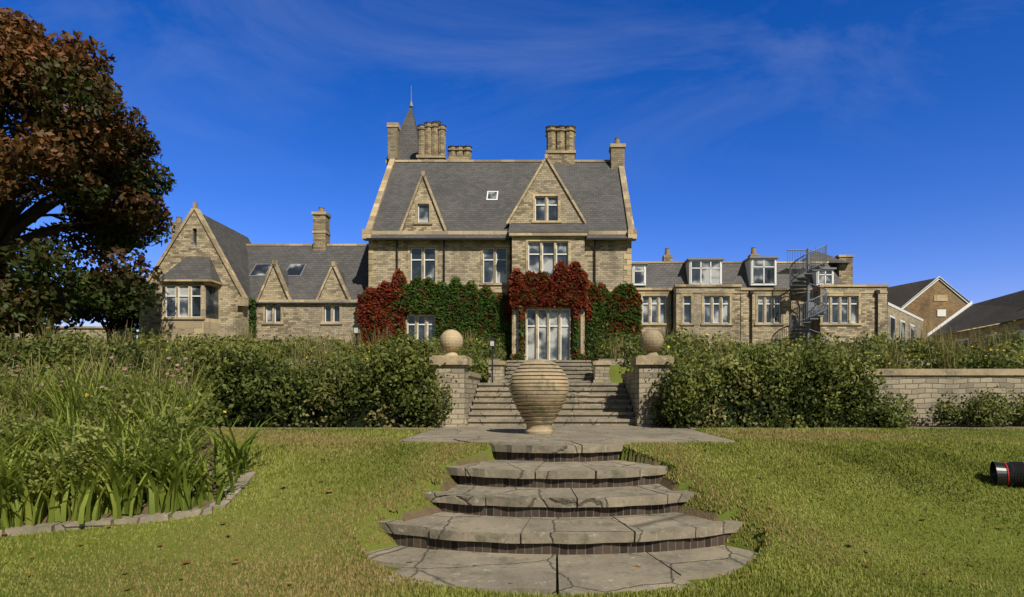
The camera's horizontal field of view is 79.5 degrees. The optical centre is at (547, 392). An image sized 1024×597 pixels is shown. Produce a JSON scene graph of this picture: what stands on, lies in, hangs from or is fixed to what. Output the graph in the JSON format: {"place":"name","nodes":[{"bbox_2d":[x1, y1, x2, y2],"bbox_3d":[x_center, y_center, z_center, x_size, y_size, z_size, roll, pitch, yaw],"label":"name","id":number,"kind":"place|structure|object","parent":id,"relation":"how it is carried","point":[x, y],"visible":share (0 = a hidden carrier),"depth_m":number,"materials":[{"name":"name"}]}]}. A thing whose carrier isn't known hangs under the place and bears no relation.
{"place":"outdoors","nodes":[
{"label":"outdoors","id":0,"kind":"place"},
{"bbox_2d":[1,354,190,390],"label":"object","id":1,"kind":"object","parent":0,"point":[125,368],"visible":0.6,"depth_m":7.76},
{"bbox_2d":[489,335,494,382],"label":"lamp post","id":2,"kind":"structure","parent":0,"point":[491,338],"depth_m":18.35,"materials":[{"name":"black metal"}]},
{"bbox_2d":[0,361,1023,596],"bbox_3d":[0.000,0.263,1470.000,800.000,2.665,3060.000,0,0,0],"label":"ground","id":3,"kind":"structure","parent":0,"point":[625,454],"depth_m":5.72,"materials":[{"name":"green plant"}]},
{"bbox_2d":[4,366,142,391],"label":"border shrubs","id":4,"kind":"object","parent":3,"relation":"on","point":[60,373],"visible":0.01,"depth_m":10.48,"materials":[{"name":"green plant"}]},
{"bbox_2d":[0,7,176,339],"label":"beech tree","id":5,"kind":"object","parent":3,"relation":"on","point":[62,163],"depth_m":24.25,"materials":[{"name":"plant"}]},
{"bbox_2d":[0,380,183,444],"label":"border grasses","id":6,"kind":"object","parent":3,"relation":"on","point":[39,410],"visible":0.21,"depth_m":7.15,"materials":[{"name":"green plant"}]},
{"bbox_2d":[46,266,149,341],"bbox_3d":[-28.166,-4.850,39.972,6.888,7.577,8.637,0,0,0],"label":"tree","id":7,"kind":"object","parent":3,"relation":"on","point":[88,314],"depth_m":38.54,"materials":[{"name":"green plant"}]},
{"bbox_2d":[0,365,197,424],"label":"border shrubs","id":8,"kind":"object","parent":3,"relation":"on","point":[46,373],"visible":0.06,"depth_m":8.62,"materials":[{"name":"green plant"}]},
{"bbox_2d":[0,391,201,499],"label":"border perennials","id":9,"kind":"object","parent":3,"relation":"on","point":[68,445],"visible":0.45,"depth_m":6.21,"materials":[{"name":"green plant"}]},
{"bbox_2d":[0,367,226,458],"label":"border perennials","id":10,"kind":"object","parent":3,"relation":"on","point":[178,409],"depth_m":7.51,"materials":[{"name":"green plant"}]},
{"bbox_2d":[0,343,240,474],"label":"tall grass","id":11,"kind":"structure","parent":3,"relation":"on","point":[71,392],"depth_m":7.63,"materials":[{"name":"green plant"}]},
{"bbox_2d":[0,467,255,536],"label":"border edging stones","id":12,"kind":"object","parent":3,"relation":"on","point":[141,518],"visible":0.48,"depth_m":5.81,"materials":[{"name":"grey stone"}]},
{"bbox_2d":[0,391,287,534],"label":"border plants","id":13,"kind":"object","parent":3,"relation":"on","point":[176,486],"visible":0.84,"depth_m":5.96,"materials":[{"name":"green plant"}]},
{"bbox_2d":[0,322,443,377],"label":"terrace grasses","id":14,"kind":"object","parent":3,"relation":"on","point":[324,348],"visible":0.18,"depth_m":14.47,"materials":[{"name":"green plant"}]},
{"bbox_2d":[0,330,455,429],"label":"hedge","id":15,"kind":"object","parent":3,"relation":"on","point":[274,389],"depth_m":11.41,"materials":[{"name":"green plant"}]},
{"bbox_2d":[0,334,424,390],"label":"hedge shoots","id":16,"kind":"object","parent":15,"relation":"attached to","point":[295,377],"visible":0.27,"depth_m":11.48,"materials":[{"name":"green plant"}]},
{"bbox_2d":[0,326,456,427],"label":"shrubs","id":17,"kind":"object","parent":15,"relation":"attached to","point":[374,413],"visible":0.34,"depth_m":11.33,"materials":[{"name":"plant"}]},
{"bbox_2d":[23,329,484,374],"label":"terrace plants","id":18,"kind":"object","parent":3,"relation":"on","point":[274,358],"visible":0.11,"depth_m":14.10,"materials":[{"name":"green plant"}]},
{"bbox_2d":[87,334,369,363],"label":"terrace flowers","id":19,"kind":"object","parent":18,"relation":"on","point":[250,353],"visible":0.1,"depth_m":14.63,"materials":[{"name":"plant"}]},
{"bbox_2d":[4,315,504,360],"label":"terrace grasses","id":20,"kind":"object","parent":3,"relation":"on","point":[251,336],"visible":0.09,"depth_m":23.71,"materials":[{"name":"green plant"}]},
{"bbox_2d":[175,336,345,354],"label":"shrubs","id":21,"kind":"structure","parent":3,"relation":"on","point":[262,341],"depth_m":31.89,"materials":[{"name":"plant"}]},
{"bbox_2d":[27,326,503,359],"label":"terrace plants","id":22,"kind":"object","parent":3,"relation":"on","point":[337,347],"visible":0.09,"depth_m":22.79,"materials":[{"name":"green plant"}]},
{"bbox_2d":[353,321,360,351],"bbox_3d":[-5.133,-1.070,16.500,0.200,1.700,0.200,0,0,0],"label":"garden lantern","id":23,"kind":"object","parent":3,"relation":"on","point":[357,324],"depth_m":16.44,"materials":[{"name":"black metal"}]},
{"bbox_2d":[433,365,469,426],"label":"gate pier","id":24,"kind":"structure","parent":3,"relation":"on","point":[458,411],"depth_m":12.00,"materials":[{"name":"stone"}]},
{"bbox_2d":[429,329,471,365],"bbox_3d":[-1.930,-0.900,12.300,0.740,0.720,0.740,0,0,0],"label":"ball finial","id":25,"kind":"object","parent":24,"relation":"on","point":[451,342],"visible":0.98,"depth_m":12.09,"materials":[{"name":"beige stone"}]},
{"bbox_2d":[32,122,947,359],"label":"manor house","id":26,"kind":"structure","parent":3,"relation":"on","point":[199,325],"depth_m":35.98,"materials":[{"name":"beige stone"}]},
{"bbox_2d":[248,297,256,342],"bbox_3d":[-17.649,-3.752,36.224,1.046,3.712,0.556,0,0,0],"label":"climbing ivy","id":27,"kind":"object","parent":26,"relation":"attached to","point":[252,313],"visible":0.33,"depth_m":36.12,"materials":[{"name":"green plant"}]},
{"bbox_2d":[356,260,642,359],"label":"red creeper leaves","id":28,"kind":"object","parent":26,"relation":"attached to","point":[553,287],"visible":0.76,"depth_m":35.59,"materials":[{"name":"red plant"}]},
{"bbox_2d":[357,262,642,360],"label":"green creeper leaves","id":29,"kind":"object","parent":26,"relation":"attached to","point":[491,302],"visible":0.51,"depth_m":35.64,"materials":[{"name":"green plant"}]},
{"bbox_2d":[477,337,506,360],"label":"shrubs by door","id":30,"kind":"object","parent":3,"relation":"on","point":[498,348],"visible":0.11,"depth_m":32.53,"materials":[{"name":"green plant"}]},
{"bbox_2d":[487,365,505,382],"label":"pier","id":31,"kind":"structure","parent":3,"relation":"on","point":[499,374],"depth_m":18.77,"materials":[{"name":"beige stone"}]},
{"bbox_2d":[487,361,505,365],"bbox_3d":[-1.583,-0.905,19.000,0.560,0.130,0.560,0,0,0],"label":"pier cap","id":32,"kind":"object","parent":31,"relation":"on","point":[498,363],"visible":0.82,"depth_m":18.72,"materials":[{"name":"stone"}]},
{"bbox_2d":[1,436,1001,588],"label":"fallen leaves","id":33,"kind":"object","parent":3,"relation":"on","point":[864,563],"visible":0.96,"depth_m":5.26,"materials":[{"name":"brown plant"}]},
{"bbox_2d":[0,426,1023,596],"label":"lawn turf blades","id":34,"kind":"object","parent":3,"relation":"on","point":[883,440],"visible":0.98,"depth_m":6.00,"materials":[{"name":"green plant"}]},
{"bbox_2d":[505,360,593,382],"bbox_3d":[0.040,-0.631,19.898,2.800,0.883,1.865,0,0,0],"label":"stair flight","id":35,"kind":"object","parent":3,"relation":"on","point":[577,371],"visible":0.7,"depth_m":19.90,"materials":[{"name":"stone"}]},
{"bbox_2d":[468,383,634,424],"bbox_3d":[0.080,0.234,13.453,3.400,0.913,2.375,0,0,0],"label":"stair flight","id":36,"kind":"object","parent":3,"relation":"on","point":[591,404],"visible":0.76,"depth_m":12.96,"materials":[{"name":"stone"}]},
{"bbox_2d":[422,328,699,382],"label":"shrubs","id":37,"kind":"object","parent":3,"relation":"on","point":[485,361],"visible":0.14,"depth_m":17.18,"materials":[{"name":"green plant"}]},
{"bbox_2d":[378,437,744,543],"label":"stone steps","id":38,"kind":"structure","parent":3,"relation":"on","point":[555,530],"depth_m":6.17,"materials":[{"name":"grey stone"}]},
{"bbox_2d":[365,545,757,596],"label":"paving","id":39,"kind":"structure","parent":3,"relation":"on","point":[535,573],"depth_m":5.08,"materials":[{"name":"stone"}]},
{"bbox_2d":[398,425,734,442],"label":"platform paving","id":40,"kind":"structure","parent":3,"relation":"on","point":[564,433],"depth_m":9.62,"materials":[{"name":"stone"}]},
{"bbox_2d":[509,359,568,433],"bbox_3d":[-0.140,0.061,9.850,0.962,1.190,0.962,0,0,0],"label":"garden urn","id":41,"kind":"object","parent":40,"relation":"on","point":[538,388],"visible":1,"depth_m":9.53,"materials":[{"name":"stone"}]},
{"bbox_2d":[592,365,610,382],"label":"pier","id":42,"kind":"structure","parent":3,"relation":"on","point":[601,373],"depth_m":18.77,"materials":[{"name":"beige stone"}]},
{"bbox_2d":[592,361,611,365],"bbox_3d":[1.663,-0.905,19.000,0.560,0.130,0.560,0,0,0],"label":"pier cap","id":43,"kind":"object","parent":42,"relation":"on","point":[601,363],"visible":0.93,"depth_m":18.72,"materials":[{"name":"stone"}]},
{"bbox_2d":[583,322,641,359],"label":"shrubs by door","id":44,"kind":"object","parent":3,"relation":"on","point":[592,342],"visible":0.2,"depth_m":31.17,"materials":[{"name":"green plant"}]},
{"bbox_2d":[633,365,669,425],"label":"gate pier","id":45,"kind":"structure","parent":3,"relation":"on","point":[643,413],"depth_m":12.00,"materials":[{"name":"stone"}]},
{"bbox_2d":[631,329,673,365],"bbox_3d":[2.084,-0.900,12.300,0.740,0.720,0.740,0,0,0],"label":"ball finial","id":46,"kind":"object","parent":45,"relation":"on","point":[651,341],"visible":0.99,"depth_m":12.09,"materials":[{"name":"beige stone"}]},
{"bbox_2d":[282,359,1023,424],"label":"retaining walls","id":47,"kind":"structure","parent":3,"relation":"on","point":[924,392],"depth_m":12.28,"materials":[{"name":"beige stone"}]},
{"bbox_2d":[468,369,1023,377],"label":"wall coping","id":48,"kind":"object","parent":47,"relation":"on","point":[930,372],"visible":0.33,"depth_m":12.24,"materials":[{"name":"beige stone"}]},
{"bbox_2d":[645,339,919,428],"bbox_3d":[4.606,0.334,11.754,5.507,2.598,1.837,0,0,0],"label":"hedge","id":49,"kind":"object","parent":3,"relation":"on","point":[671,407],"depth_m":11.27,"materials":[{"name":"green plant"}]},
{"bbox_2d":[688,354,866,428],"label":"dry hedge twigs","id":50,"kind":"object","parent":49,"relation":"attached to","point":[719,410],"visible":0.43,"depth_m":11.13,"materials":[{"name":"brown plant"}]},
{"bbox_2d":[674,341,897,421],"bbox_3d":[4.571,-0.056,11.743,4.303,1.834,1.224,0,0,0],"label":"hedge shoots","id":51,"kind":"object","parent":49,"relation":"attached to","point":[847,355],"visible":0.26,"depth_m":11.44,"materials":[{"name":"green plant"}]},
{"bbox_2d":[777,244,826,345],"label":"spiral staircase","id":52,"kind":"structure","parent":3,"relation":"on","point":[799,285],"depth_m":35.87,"materials":[{"name":"grey metal"}]},
{"bbox_2d":[588,327,1023,360],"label":"terrace plants","id":53,"kind":"object","parent":3,"relation":"on","point":[604,353],"visible":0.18,"depth_m":23.04,"materials":[{"name":"green plant"}]},
{"bbox_2d":[609,318,1023,358],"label":"terrace grasses","id":54,"kind":"object","parent":3,"relation":"on","point":[617,347],"visible":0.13,"depth_m":22.61,"materials":[{"name":"green plant"}]},
{"bbox_2d":[646,332,1023,368],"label":"terrace plants","id":55,"kind":"object","parent":3,"relation":"on","point":[982,362],"visible":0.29,"depth_m":14.14,"materials":[{"name":"green plant"}]},
{"bbox_2d":[664,334,1022,363],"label":"red terrace flowers","id":56,"kind":"object","parent":55,"relation":"on","point":[886,351],"visible":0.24,"depth_m":14.01,"materials":[{"name":"red plant"}]},
{"bbox_2d":[665,325,1022,368],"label":"terrace grasses","id":57,"kind":"object","parent":3,"relation":"on","point":[945,360],"visible":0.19,"depth_m":14.19,"materials":[{"name":"green plant"}]},
{"bbox_2d":[903,281,966,344],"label":"neighbour brick walls","id":58,"kind":"structure","parent":3,"relation":"on","point":[924,306],"depth_m":62.00,"materials":[{"name":"brown brick"}]},
{"bbox_2d":[887,277,1023,336],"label":"outbuilding roofs","id":59,"kind":"structure","parent":58,"relation":"on","point":[1006,308],"depth_m":42.27,"materials":[{"name":"stone"}]},
{"bbox_2d":[879,389,1023,426],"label":"wall plants","id":60,"kind":"object","parent":3,"relation":"on","point":[1020,418],"depth_m":11.75,"materials":[{"name":"plant"}]},
{"bbox_2d":[926,384,1022,426],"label":"wall foot plants","id":61,"kind":"object","parent":3,"relation":"on","point":[988,405],"depth_m":11.62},
{"bbox_2d":[990,461,1013,485],"bbox_3d":[5.104,0.883,6.449,0.721,0.288,0.288,0,0,22],"label":"camera lens","id":62,"kind":"object","parent":3,"relation":"on","point":[1002,474],"depth_m":6.46,"materials":[{"name":"metal"}]},
{"bbox_2d":[1004,463,1009,485],"bbox_3d":[4.872,0.877,6.545,0.024,0.258,0.257,0,0,22],"label":"red ring","id":63,"kind":"object","parent":62,"relation":"attached to","point":[1008,474],"visible":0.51,"depth_m":6.44,"materials":[{"name":"red plastic"}]},
{"bbox_2d":[1010,462,1023,487],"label":"grip","id":64,"kind":"object","parent":62,"relation":"attached to","point":[1018,469],"visible":0.76,"depth_m":6.41,"materials":[{"name":"black rubber"}]},
{"bbox_2d":[0,0,1023,337],"label":"sky","id":65,"kind":"structure","parent":0,"point":[888,135],"materials":[{"name":"blue"}]},
{"bbox_2d":[2,160,1023,353],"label":"house stone walls","id":66,"kind":"structure","parent":0,"point":[463,260],"depth_m":36.00,"materials":[{"name":"beige stone"}]},
{"bbox_2d":[136,107,850,304],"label":"house slate roofs","id":67,"kind":"structure","parent":66,"relation":"on","point":[461,189],"depth_m":38.88,"materials":[{"name":"grey stone"}]},
{"bbox_2d":[171,121,852,283],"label":"chimneys","id":68,"kind":"object","parent":67,"relation":"on","point":[432,138],"visible":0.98,"depth_m":41.42,"materials":[{"name":"beige stone"}]},
{"bbox_2d":[176,138,755,254],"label":"house chimney pots","id":69,"kind":"object","parent":68,"relation":"on","point":[617,140],"visible":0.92,"depth_m":41.51,"materials":[{"name":"orange ceramic"}]},
{"bbox_2d":[249,88,836,294],"bbox_3d":[0.958,-14.473,42.350,38.990,17.054,10.100,0,0,0],"label":"roof flashing","id":70,"kind":"object","parent":67,"relation":"on","point":[646,263],"visible":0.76,"depth_m":39.00,"materials":[{"name":"grey metal"}]},
{"bbox_2d":[254,238,879,342],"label":"drainpipes","id":71,"kind":"object","parent":66,"relation":"attached to","point":[751,292],"visible":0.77,"depth_m":35.85,"materials":[{"name":"black metal"}]},
{"bbox_2d":[166,191,1023,359],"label":"white house joinery","id":72,"kind":"object","parent":66,"relation":"in","point":[749,266],"visible":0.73,"depth_m":36.61,"materials":[{"name":"white wood"}]},
{"bbox_2d":[167,192,1023,359],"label":"house glazing","id":73,"kind":"structure","parent":72,"relation":"in","point":[212,301],"depth_m":36.15,"materials":[{"name":"clear glass"}]},
{"bbox_2d":[389,451,731,557],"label":"step risers","id":74,"kind":"object","parent":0,"point":[571,549],"visible":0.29,"depth_m":6.18,"materials":[{"name":"grey stone"}]},
{"bbox_2d":[209,428,1022,428],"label":"garden paths","id":75,"kind":"structure","parent":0,"point":[689,428],"depth_m":11.05,"materials":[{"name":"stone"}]}
]}

